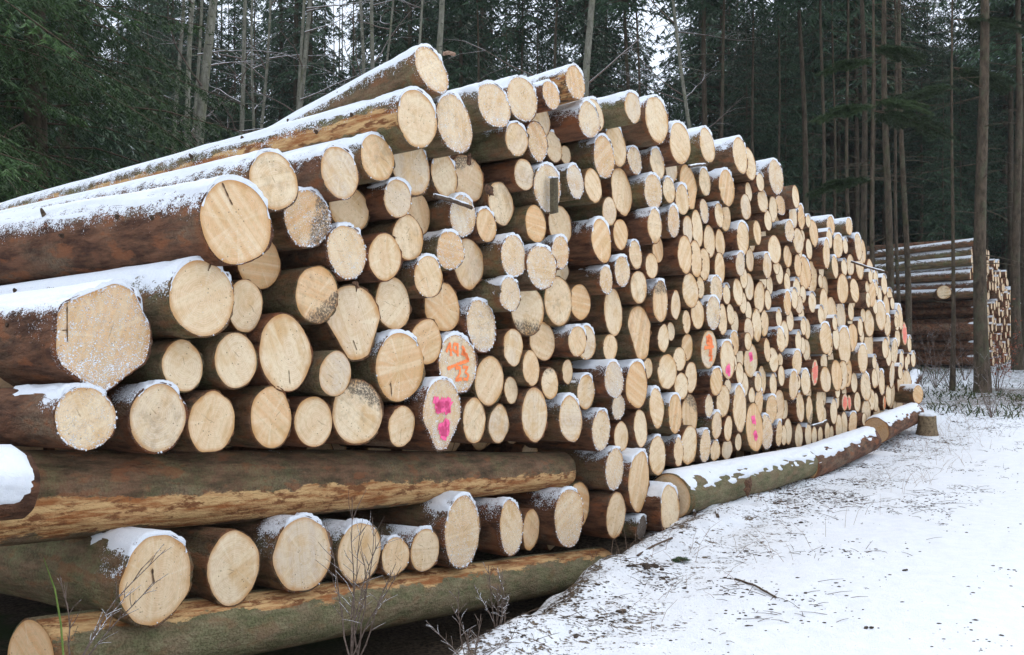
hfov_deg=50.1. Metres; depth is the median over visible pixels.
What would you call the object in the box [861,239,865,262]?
log
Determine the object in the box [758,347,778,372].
log
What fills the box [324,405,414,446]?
log
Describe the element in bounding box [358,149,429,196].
log
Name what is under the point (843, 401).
log
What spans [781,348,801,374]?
log
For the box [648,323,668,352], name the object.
log
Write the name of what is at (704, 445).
log
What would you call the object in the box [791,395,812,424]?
log
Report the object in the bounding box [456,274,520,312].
log
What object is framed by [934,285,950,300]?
log
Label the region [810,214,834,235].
log
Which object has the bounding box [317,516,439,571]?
log
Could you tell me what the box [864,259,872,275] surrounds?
log
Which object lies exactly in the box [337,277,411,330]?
log
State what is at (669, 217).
log
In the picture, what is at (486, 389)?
log
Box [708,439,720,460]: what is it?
log
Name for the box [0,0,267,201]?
spruce tree
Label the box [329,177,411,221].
log
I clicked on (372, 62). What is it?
deciduous tree
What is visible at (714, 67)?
spruce tree
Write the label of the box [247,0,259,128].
spruce tree
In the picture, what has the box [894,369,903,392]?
log
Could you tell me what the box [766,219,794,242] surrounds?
log
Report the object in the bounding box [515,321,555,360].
log
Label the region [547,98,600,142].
log
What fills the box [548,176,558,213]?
bark block
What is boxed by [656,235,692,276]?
log
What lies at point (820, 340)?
log
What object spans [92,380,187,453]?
log
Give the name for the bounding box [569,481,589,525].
log
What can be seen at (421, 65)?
log
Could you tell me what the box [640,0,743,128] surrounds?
spruce tree
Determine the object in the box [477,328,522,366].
log
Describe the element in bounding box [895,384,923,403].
log
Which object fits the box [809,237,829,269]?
log
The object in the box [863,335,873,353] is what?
log
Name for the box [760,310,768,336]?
log
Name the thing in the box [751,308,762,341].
log
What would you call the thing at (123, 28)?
spruce tree
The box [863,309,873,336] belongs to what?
log
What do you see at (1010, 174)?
spruce tree
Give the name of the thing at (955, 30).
spruce tree
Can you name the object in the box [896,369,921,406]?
log
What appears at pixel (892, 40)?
spruce tree
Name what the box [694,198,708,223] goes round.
log
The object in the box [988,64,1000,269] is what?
spruce tree
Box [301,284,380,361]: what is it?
log
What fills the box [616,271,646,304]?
log
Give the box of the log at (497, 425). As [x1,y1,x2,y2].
[478,403,509,443]
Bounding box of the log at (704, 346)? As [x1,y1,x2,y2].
[686,330,717,369]
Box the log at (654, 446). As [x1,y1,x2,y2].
[626,433,665,475]
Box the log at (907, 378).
[903,370,911,383]
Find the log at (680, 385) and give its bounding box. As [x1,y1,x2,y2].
[660,372,688,399]
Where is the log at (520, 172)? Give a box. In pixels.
[480,158,533,192]
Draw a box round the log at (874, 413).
[871,405,879,415]
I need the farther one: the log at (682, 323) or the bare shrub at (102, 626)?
the log at (682, 323)
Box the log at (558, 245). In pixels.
[524,233,569,269]
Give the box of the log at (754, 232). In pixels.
[746,220,761,245]
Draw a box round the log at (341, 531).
[319,518,380,584]
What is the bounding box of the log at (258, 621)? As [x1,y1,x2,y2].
[7,547,611,654]
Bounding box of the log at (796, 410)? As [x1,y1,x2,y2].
[787,390,803,422]
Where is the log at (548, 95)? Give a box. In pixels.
[533,79,560,112]
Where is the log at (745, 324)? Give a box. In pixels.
[738,317,753,340]
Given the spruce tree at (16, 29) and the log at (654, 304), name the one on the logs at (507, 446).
the log at (654, 304)
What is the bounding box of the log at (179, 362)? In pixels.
[118,338,203,392]
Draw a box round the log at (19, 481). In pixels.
[0,444,39,520]
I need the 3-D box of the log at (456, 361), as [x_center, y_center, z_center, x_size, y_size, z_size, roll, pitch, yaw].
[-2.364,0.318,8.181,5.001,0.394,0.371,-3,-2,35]
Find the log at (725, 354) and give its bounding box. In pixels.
[712,339,735,379]
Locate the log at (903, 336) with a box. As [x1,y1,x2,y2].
[899,321,907,345]
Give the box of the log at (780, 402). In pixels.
[775,389,784,419]
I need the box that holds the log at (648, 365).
[642,358,652,378]
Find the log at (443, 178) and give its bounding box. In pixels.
[423,156,457,201]
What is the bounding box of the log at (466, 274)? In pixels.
[442,238,483,290]
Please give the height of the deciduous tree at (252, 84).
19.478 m
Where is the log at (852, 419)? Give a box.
[845,411,857,431]
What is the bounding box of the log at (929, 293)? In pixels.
[894,288,972,298]
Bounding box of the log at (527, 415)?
[503,386,547,442]
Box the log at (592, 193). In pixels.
[558,168,601,207]
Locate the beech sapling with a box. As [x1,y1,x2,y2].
[990,298,1022,390]
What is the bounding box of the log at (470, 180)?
[451,154,483,201]
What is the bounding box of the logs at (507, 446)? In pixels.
[0,283,782,581]
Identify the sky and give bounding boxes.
[88,0,993,170]
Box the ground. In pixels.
[0,360,1023,654]
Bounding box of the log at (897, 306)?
[894,303,902,329]
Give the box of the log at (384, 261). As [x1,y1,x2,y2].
[337,232,402,284]
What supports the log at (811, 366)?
on the logs at (507, 446)
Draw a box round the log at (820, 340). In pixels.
[808,321,831,353]
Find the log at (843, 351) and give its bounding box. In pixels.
[833,325,851,364]
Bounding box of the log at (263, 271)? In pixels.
[223,243,280,289]
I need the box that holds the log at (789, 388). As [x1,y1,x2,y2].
[777,368,798,400]
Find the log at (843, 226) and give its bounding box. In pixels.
[834,217,852,235]
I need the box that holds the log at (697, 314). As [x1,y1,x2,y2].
[681,299,704,329]
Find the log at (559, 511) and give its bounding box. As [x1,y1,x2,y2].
[483,486,583,547]
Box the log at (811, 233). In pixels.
[803,220,817,247]
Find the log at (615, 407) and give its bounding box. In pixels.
[590,395,625,419]
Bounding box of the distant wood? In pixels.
[90,0,971,228]
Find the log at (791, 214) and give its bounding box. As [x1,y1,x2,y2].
[778,209,797,227]
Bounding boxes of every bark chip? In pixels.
[352,281,359,291]
[466,152,470,165]
[484,184,493,196]
[743,477,751,497]
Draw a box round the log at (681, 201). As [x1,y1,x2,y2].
[660,181,689,215]
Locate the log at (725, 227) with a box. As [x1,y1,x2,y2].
[713,207,730,231]
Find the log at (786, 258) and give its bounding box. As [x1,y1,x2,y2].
[779,245,792,267]
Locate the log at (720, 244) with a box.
[713,228,725,255]
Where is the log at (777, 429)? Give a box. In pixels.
[771,418,782,445]
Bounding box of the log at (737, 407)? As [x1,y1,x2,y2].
[727,382,746,432]
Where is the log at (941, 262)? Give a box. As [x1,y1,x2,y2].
[875,255,972,272]
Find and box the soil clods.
[460,390,1023,652]
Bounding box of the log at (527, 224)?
[496,204,546,243]
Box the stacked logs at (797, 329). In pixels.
[651,171,915,450]
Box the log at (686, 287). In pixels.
[646,273,698,308]
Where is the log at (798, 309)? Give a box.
[791,296,802,314]
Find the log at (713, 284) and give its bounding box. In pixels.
[704,274,722,301]
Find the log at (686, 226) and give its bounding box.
[677,215,692,242]
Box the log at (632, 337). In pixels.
[615,305,651,359]
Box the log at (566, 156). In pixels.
[553,145,571,165]
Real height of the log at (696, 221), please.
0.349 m
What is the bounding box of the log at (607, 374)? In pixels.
[571,359,623,397]
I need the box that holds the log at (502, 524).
[473,497,523,556]
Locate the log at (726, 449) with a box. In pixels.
[717,440,732,459]
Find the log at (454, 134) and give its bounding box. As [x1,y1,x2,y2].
[1,90,472,202]
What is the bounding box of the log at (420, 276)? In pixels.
[395,253,443,298]
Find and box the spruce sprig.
[671,556,692,562]
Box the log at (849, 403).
[846,395,851,409]
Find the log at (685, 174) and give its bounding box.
[674,164,696,209]
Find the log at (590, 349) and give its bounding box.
[549,323,596,359]
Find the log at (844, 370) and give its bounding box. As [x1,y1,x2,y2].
[839,360,848,389]
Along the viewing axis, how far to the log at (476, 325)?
6.96 m
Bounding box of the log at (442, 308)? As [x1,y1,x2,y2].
[408,282,460,331]
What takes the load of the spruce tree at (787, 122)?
on the ground
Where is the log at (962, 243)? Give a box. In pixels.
[867,238,973,258]
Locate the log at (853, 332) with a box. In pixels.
[845,324,857,351]
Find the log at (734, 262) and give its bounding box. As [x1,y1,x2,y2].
[723,250,744,276]
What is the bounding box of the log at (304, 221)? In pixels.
[269,186,331,251]
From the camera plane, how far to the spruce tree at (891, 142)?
40.56 m
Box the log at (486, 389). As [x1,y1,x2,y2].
[459,355,503,406]
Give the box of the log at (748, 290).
[743,273,753,300]
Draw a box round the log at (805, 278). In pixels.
[800,254,811,289]
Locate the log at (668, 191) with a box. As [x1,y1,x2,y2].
[660,175,675,204]
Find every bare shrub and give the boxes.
[57,544,169,654]
[316,489,402,654]
[426,586,519,654]
[474,563,509,627]
[908,317,955,385]
[912,316,972,387]
[915,331,971,389]
[938,311,998,379]
[968,350,1012,417]
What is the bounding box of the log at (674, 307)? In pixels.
[665,290,680,319]
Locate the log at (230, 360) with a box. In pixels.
[153,332,258,389]
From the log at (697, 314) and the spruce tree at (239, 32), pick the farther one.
the spruce tree at (239, 32)
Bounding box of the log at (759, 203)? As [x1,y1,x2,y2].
[750,190,768,213]
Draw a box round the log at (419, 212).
[409,195,430,234]
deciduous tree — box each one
[111,0,308,147]
[119,0,281,142]
[136,0,270,146]
[163,0,233,154]
[165,0,251,149]
[168,0,286,134]
[216,0,399,128]
[220,0,344,132]
[293,0,366,102]
[295,0,444,84]
[302,0,434,98]
[325,1,393,67]
[380,0,434,48]
[444,0,670,97]
[614,0,769,128]
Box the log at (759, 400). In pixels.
[747,387,763,413]
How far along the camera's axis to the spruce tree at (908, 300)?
24.73 m
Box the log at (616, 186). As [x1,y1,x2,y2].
[601,168,632,216]
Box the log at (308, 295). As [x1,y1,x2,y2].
[261,265,338,324]
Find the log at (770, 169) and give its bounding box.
[756,157,783,195]
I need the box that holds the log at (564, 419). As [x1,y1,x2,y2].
[541,392,582,441]
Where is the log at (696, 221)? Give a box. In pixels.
[681,209,702,246]
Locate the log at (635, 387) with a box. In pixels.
[617,359,647,408]
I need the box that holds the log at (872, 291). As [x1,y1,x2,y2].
[869,279,876,306]
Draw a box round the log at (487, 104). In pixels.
[452,80,511,133]
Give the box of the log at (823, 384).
[811,366,831,391]
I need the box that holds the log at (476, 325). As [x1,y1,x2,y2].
[447,297,496,352]
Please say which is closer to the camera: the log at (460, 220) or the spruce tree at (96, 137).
the log at (460, 220)
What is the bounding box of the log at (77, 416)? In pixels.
[0,382,117,450]
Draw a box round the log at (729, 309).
[724,304,734,324]
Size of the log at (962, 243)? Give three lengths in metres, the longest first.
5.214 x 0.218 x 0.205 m
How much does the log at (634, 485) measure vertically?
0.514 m
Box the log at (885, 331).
[873,313,890,336]
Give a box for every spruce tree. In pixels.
[0,0,94,202]
[0,0,147,187]
[0,0,160,185]
[0,0,174,201]
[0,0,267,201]
[0,5,102,174]
[0,9,121,200]
[0,11,90,121]
[51,27,97,181]
[77,3,109,175]
[97,0,140,169]
[100,22,123,174]
[104,0,211,152]
[106,20,125,167]
[108,0,162,166]
[112,0,205,157]
[114,0,183,166]
[121,0,155,162]
[121,4,151,156]
[124,0,212,156]
[132,0,210,160]
[151,0,247,153]
[152,0,247,138]
[169,0,245,147]
[190,0,275,141]
[207,19,227,141]
[208,0,284,131]
[213,0,237,116]
[218,1,233,139]
[226,0,357,107]
[229,0,335,131]
[229,8,266,124]
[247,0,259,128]
[250,0,342,131]
[266,28,289,116]
[268,1,318,114]
[283,0,332,114]
[307,0,340,98]
[313,0,344,96]
[324,0,343,91]
[326,0,420,94]
[328,0,430,88]
[338,0,465,77]
[341,6,342,80]
[347,0,361,79]
[355,0,429,71]
[374,0,476,84]
[390,0,497,85]
[403,0,502,82]
[416,0,483,85]
[421,0,500,90]
[447,0,523,81]
[447,1,502,82]
[448,0,607,74]
[463,0,519,84]
[487,8,494,79]
[494,0,539,77]
[495,10,519,77]
[502,1,531,74]
[510,2,545,75]
[524,1,569,72]
[526,8,551,73]
[537,35,537,73]
[543,0,646,97]
[543,0,664,97]
[543,1,641,94]
[543,3,621,75]
[549,2,568,68]
[552,0,732,96]
[553,0,562,68]
[575,0,651,92]
[616,51,641,92]
[616,63,633,92]
[630,50,644,88]
[633,44,661,94]
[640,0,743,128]
[640,0,804,138]
[647,0,778,139]
[653,48,689,121]
[654,0,724,138]
[672,2,749,127]
[673,0,757,136]
[677,2,729,139]
[689,0,754,139]
[712,9,784,160]
[713,0,881,215]
[713,5,797,187]
[713,6,735,137]
[716,2,766,147]
[718,0,796,155]
[722,0,831,175]
[724,7,792,179]
[732,8,797,169]
[734,0,878,214]
[744,3,809,190]
[755,4,774,76]
[755,10,821,195]
[755,13,821,190]
[756,13,808,188]
[759,12,827,199]
[764,0,911,217]
[770,6,826,184]
[771,1,892,215]
[777,7,852,218]
[783,12,827,208]
[784,0,922,241]
[784,0,940,232]
[786,8,836,202]
[788,18,893,245]
[790,0,936,245]
[794,0,909,252]
[796,0,924,294]
[804,0,954,266]
[804,5,912,267]
[807,1,909,217]
[809,0,879,244]
[820,149,860,216]
[825,1,931,244]
[826,0,950,298]
[832,1,928,223]
[841,6,920,244]
[844,143,923,244]
[852,0,970,303]
[855,0,973,371]
[859,6,924,239]
[867,0,926,240]
[867,0,932,242]
[874,0,934,241]
[874,2,933,240]
[874,47,955,241]
[876,63,925,244]
[883,0,1023,390]
[888,0,1023,392]
[901,0,973,241]
[901,48,969,240]
[902,47,990,241]
[906,46,974,240]
[910,0,958,104]
[912,46,972,240]
[916,45,975,237]
[921,0,967,72]
[925,54,1000,240]
[928,0,1021,285]
[928,0,1023,369]
[930,0,972,59]
[932,45,962,212]
[945,79,999,250]
[946,0,1023,351]
[948,0,1015,256]
[953,4,1021,260]
[953,51,1007,220]
[954,4,1014,268]
[954,69,1014,258]
[955,46,997,223]
[955,51,999,227]
[967,1,1015,269]
[976,0,1023,78]
[988,60,1014,264]
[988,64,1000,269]
[989,1,1015,163]
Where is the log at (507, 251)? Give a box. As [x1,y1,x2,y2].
[478,232,526,278]
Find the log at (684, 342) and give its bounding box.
[668,334,692,360]
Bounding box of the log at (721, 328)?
[711,303,726,335]
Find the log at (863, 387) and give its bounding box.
[856,371,870,400]
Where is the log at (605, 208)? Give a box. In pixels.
[564,196,616,225]
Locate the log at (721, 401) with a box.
[712,385,729,417]
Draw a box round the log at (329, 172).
[286,143,359,202]
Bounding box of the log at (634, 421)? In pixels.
[610,409,647,447]
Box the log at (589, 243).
[568,216,611,265]
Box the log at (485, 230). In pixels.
[464,206,496,243]
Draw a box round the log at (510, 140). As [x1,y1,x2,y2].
[452,120,529,163]
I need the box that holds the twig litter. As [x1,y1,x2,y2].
[450,393,1022,654]
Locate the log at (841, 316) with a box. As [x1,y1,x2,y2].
[836,304,845,326]
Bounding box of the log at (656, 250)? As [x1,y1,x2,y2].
[640,237,663,262]
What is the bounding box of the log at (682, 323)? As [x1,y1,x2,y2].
[663,310,690,333]
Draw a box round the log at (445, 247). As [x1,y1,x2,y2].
[421,228,464,270]
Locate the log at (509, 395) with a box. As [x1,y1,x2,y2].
[497,376,517,403]
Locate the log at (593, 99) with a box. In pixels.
[581,96,604,131]
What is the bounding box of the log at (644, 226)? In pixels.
[616,206,662,245]
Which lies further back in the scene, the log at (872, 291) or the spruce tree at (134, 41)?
the spruce tree at (134, 41)
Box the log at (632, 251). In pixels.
[611,239,642,269]
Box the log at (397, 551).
[374,534,410,576]
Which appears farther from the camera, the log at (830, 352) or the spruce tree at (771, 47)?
the spruce tree at (771, 47)
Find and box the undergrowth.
[917,359,1023,418]
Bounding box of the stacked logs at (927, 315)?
[867,238,1010,365]
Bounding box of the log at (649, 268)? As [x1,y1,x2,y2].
[630,253,658,278]
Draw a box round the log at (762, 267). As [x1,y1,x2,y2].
[747,251,772,279]
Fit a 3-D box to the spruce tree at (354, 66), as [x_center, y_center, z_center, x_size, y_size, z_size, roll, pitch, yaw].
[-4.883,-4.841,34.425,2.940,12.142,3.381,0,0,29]
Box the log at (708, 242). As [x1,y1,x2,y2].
[700,224,715,258]
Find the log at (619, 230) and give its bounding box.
[609,219,628,250]
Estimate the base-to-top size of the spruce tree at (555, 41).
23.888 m
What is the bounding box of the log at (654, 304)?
[621,278,667,322]
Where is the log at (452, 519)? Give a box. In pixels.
[314,491,480,569]
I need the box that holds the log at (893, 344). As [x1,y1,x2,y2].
[889,338,898,363]
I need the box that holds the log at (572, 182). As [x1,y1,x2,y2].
[555,162,583,201]
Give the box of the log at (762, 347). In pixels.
[752,338,770,361]
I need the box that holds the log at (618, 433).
[607,421,627,451]
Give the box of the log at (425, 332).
[377,318,442,364]
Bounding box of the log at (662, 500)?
[626,481,679,530]
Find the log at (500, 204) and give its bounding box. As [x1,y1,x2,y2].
[473,181,514,226]
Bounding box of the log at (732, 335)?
[715,330,738,354]
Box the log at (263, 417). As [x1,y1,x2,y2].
[192,385,291,448]
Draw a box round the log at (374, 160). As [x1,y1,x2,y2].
[283,131,394,184]
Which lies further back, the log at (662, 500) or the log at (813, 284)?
the log at (813, 284)
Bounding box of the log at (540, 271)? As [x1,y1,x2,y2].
[502,242,556,291]
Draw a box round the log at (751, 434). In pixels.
[739,402,763,451]
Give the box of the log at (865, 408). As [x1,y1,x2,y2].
[856,400,870,426]
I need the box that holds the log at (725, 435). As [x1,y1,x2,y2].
[717,415,731,441]
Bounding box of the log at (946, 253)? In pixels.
[875,247,972,264]
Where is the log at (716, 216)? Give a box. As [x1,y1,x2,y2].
[702,201,723,227]
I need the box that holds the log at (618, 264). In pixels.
[568,253,629,287]
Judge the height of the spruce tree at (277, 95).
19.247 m
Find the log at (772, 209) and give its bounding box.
[767,196,778,222]
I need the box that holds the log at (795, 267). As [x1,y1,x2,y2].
[789,254,801,276]
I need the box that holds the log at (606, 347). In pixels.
[570,334,617,361]
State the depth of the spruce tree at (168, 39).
44.77 m
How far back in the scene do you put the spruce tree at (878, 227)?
52.48 m
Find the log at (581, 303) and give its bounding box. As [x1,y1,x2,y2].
[569,284,590,320]
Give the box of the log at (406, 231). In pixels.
[361,214,423,260]
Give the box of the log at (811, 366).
[801,359,818,385]
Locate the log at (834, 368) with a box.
[827,359,842,390]
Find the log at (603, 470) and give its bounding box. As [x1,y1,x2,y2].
[537,445,623,490]
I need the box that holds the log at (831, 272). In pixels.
[824,254,838,278]
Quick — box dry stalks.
[588,392,1022,630]
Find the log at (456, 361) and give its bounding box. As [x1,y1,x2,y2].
[424,331,477,393]
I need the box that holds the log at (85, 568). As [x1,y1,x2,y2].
[0,527,193,627]
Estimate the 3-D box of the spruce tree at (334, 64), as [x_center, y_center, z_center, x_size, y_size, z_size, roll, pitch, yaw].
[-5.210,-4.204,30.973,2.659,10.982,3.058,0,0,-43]
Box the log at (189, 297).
[0,256,234,339]
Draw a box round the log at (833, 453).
[801,426,881,478]
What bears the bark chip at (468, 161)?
attached to the log at (454, 134)
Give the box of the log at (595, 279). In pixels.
[566,264,612,295]
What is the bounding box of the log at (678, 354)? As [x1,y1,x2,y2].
[648,347,686,370]
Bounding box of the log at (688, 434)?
[648,425,697,464]
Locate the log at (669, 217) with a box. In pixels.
[658,203,679,238]
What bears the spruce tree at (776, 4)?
on the ground
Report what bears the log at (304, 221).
on the log at (263, 271)
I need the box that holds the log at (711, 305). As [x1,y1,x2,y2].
[690,294,720,330]
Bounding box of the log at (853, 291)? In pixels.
[845,278,858,302]
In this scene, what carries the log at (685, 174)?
on the log at (696, 221)
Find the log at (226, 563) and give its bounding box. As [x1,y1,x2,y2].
[159,526,260,606]
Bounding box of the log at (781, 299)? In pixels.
[771,289,791,315]
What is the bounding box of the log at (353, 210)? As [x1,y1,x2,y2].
[327,189,369,229]
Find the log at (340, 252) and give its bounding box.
[278,222,367,280]
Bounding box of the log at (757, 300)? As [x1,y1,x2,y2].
[748,281,764,312]
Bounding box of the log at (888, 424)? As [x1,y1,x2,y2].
[863,402,923,442]
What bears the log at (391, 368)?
on the log at (396, 428)
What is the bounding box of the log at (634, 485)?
[588,448,649,512]
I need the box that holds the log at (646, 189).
[612,171,661,211]
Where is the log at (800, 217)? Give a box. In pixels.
[796,203,804,229]
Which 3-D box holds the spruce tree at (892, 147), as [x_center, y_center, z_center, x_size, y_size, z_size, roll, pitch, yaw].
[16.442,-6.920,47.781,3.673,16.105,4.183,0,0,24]
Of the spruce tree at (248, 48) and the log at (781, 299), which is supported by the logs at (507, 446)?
the log at (781, 299)
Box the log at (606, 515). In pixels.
[580,490,626,538]
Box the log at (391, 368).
[350,329,425,401]
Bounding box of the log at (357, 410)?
[320,378,383,444]
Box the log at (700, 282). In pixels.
[695,276,704,298]
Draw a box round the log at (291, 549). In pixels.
[204,512,332,592]
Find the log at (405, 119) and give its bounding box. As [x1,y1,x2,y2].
[0,86,437,209]
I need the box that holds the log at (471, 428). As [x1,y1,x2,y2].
[451,397,485,443]
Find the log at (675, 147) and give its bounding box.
[638,120,690,167]
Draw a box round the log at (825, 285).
[820,276,828,293]
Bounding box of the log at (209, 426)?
[168,389,234,452]
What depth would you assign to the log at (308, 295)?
5.67 m
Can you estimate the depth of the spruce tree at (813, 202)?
38.05 m
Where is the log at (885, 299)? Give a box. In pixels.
[882,295,889,314]
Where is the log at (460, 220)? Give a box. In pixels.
[425,192,476,237]
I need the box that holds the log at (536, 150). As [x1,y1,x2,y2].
[479,121,548,165]
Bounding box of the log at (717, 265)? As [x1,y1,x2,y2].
[709,252,725,282]
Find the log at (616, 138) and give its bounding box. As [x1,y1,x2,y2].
[599,127,626,168]
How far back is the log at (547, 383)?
7.70 m
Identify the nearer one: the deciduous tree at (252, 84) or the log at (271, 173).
the log at (271, 173)
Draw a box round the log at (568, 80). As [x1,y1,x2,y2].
[528,63,584,105]
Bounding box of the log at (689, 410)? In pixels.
[681,394,697,428]
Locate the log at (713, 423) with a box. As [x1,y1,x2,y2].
[696,409,721,439]
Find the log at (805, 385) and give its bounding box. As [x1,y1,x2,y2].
[799,367,810,395]
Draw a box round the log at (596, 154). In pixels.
[561,133,615,179]
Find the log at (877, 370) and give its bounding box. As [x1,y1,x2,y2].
[876,359,879,385]
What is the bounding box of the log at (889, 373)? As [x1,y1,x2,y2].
[879,361,894,388]
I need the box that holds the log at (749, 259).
[744,248,753,271]
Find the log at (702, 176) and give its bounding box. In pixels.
[690,166,711,197]
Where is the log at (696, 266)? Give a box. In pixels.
[690,240,702,277]
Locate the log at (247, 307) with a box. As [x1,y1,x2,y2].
[220,279,263,332]
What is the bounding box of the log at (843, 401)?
[837,393,847,410]
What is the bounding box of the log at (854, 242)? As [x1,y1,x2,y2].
[842,232,862,260]
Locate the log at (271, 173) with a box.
[0,148,298,214]
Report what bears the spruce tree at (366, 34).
on the ground
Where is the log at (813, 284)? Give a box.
[806,261,816,290]
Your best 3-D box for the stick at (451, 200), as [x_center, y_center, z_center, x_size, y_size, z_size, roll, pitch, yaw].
[-0.357,-0.765,6.651,0.028,0.064,0.389,0,0,33]
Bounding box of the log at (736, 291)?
[723,278,742,306]
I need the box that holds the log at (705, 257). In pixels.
[697,248,709,280]
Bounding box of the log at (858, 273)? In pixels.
[851,258,863,279]
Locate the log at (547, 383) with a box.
[534,367,557,399]
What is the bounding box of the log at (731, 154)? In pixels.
[706,135,747,175]
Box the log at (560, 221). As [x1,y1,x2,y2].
[545,205,571,242]
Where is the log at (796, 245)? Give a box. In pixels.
[780,228,803,253]
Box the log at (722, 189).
[696,167,734,206]
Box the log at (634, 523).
[619,513,646,539]
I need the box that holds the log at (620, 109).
[597,90,640,129]
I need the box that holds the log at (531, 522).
[519,508,539,550]
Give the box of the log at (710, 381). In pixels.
[688,366,723,395]
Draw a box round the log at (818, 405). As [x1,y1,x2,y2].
[811,391,824,422]
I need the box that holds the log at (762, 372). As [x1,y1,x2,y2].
[756,365,766,393]
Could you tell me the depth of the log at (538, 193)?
7.53 m
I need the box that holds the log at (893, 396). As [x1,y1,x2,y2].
[885,383,894,408]
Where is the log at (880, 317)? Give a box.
[872,300,886,330]
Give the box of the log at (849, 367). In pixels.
[846,360,851,386]
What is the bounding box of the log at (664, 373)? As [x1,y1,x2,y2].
[647,354,677,389]
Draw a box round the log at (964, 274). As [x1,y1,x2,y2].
[894,269,971,283]
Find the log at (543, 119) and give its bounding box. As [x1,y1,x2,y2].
[524,111,550,136]
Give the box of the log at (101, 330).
[0,278,152,391]
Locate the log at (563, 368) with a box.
[538,359,572,384]
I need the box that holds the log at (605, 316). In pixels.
[565,288,622,336]
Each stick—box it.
[433,193,472,209]
[442,51,455,55]
[636,537,672,556]
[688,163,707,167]
[734,578,776,596]
[811,419,827,426]
[851,260,887,273]
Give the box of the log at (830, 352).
[826,334,832,356]
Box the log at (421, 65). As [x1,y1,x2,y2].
[267,43,448,127]
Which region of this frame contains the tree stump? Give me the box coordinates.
[915,412,938,435]
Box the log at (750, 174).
[732,147,755,182]
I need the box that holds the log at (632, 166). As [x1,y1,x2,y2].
[622,145,641,175]
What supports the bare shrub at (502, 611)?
on the ground
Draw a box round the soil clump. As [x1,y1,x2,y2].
[626,563,664,570]
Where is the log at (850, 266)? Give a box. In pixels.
[840,254,854,275]
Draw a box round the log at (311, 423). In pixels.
[283,396,332,447]
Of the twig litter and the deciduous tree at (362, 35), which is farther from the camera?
the deciduous tree at (362, 35)
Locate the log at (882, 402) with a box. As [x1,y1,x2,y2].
[878,396,885,410]
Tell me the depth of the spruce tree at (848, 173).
52.47 m
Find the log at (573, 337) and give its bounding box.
[529,324,586,356]
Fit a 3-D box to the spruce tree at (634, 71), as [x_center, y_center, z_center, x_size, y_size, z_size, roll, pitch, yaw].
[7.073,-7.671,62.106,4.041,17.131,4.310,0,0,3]
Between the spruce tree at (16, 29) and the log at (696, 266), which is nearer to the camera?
the log at (696, 266)
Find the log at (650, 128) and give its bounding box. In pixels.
[621,94,668,147]
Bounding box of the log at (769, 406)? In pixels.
[762,393,777,423]
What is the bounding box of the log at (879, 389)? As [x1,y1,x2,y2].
[871,368,884,395]
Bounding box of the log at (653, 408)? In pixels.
[641,385,664,428]
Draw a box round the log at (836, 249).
[830,232,842,258]
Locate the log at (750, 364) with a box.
[743,344,757,377]
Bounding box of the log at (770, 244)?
[753,235,780,263]
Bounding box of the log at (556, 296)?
[537,276,571,326]
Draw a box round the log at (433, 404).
[339,376,461,451]
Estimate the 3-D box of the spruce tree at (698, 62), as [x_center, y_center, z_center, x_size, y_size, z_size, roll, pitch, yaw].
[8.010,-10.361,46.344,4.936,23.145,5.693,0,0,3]
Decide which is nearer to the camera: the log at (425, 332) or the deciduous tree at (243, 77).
the log at (425, 332)
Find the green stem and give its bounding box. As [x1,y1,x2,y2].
[43,558,63,654]
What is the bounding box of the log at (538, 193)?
[510,161,560,213]
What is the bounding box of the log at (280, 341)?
[243,312,312,391]
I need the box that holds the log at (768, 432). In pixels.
[759,412,773,449]
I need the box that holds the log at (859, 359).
[850,343,867,372]
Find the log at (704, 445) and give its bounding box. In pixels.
[694,427,711,462]
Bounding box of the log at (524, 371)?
[503,350,538,386]
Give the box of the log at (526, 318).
[493,291,544,336]
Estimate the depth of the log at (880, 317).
14.93 m
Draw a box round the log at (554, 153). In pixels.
[530,129,561,164]
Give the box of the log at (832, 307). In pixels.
[828,297,836,314]
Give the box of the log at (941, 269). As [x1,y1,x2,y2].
[877,266,972,273]
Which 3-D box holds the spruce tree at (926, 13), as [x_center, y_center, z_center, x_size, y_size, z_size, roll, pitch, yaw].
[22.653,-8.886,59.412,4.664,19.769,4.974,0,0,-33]
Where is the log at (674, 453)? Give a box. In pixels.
[661,434,683,466]
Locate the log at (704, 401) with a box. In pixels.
[692,393,713,417]
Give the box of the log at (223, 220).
[0,174,273,283]
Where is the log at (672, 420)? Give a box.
[647,392,682,433]
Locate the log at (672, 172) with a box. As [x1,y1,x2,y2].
[664,166,678,181]
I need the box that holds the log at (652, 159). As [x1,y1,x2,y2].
[627,146,664,178]
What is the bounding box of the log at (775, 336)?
[760,325,785,352]
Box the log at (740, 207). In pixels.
[729,194,751,221]
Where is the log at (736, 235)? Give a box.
[722,220,748,255]
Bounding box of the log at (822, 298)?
[814,288,827,320]
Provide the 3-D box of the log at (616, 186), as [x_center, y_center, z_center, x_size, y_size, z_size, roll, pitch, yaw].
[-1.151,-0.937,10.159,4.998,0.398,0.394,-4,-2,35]
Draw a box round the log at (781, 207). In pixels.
[773,195,785,215]
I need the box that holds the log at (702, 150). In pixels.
[686,125,715,164]
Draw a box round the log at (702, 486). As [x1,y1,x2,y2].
[653,447,817,517]
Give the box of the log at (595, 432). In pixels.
[515,407,610,451]
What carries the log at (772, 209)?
on the log at (782, 231)
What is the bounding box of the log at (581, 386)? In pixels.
[557,372,594,409]
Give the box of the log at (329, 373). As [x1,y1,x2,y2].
[285,350,350,396]
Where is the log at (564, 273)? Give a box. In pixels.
[556,264,569,279]
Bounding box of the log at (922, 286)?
[894,280,972,289]
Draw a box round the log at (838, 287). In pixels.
[827,273,848,303]
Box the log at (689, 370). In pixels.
[677,361,696,392]
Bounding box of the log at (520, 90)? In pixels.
[495,74,537,122]
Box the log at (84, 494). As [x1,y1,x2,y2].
[0,449,575,546]

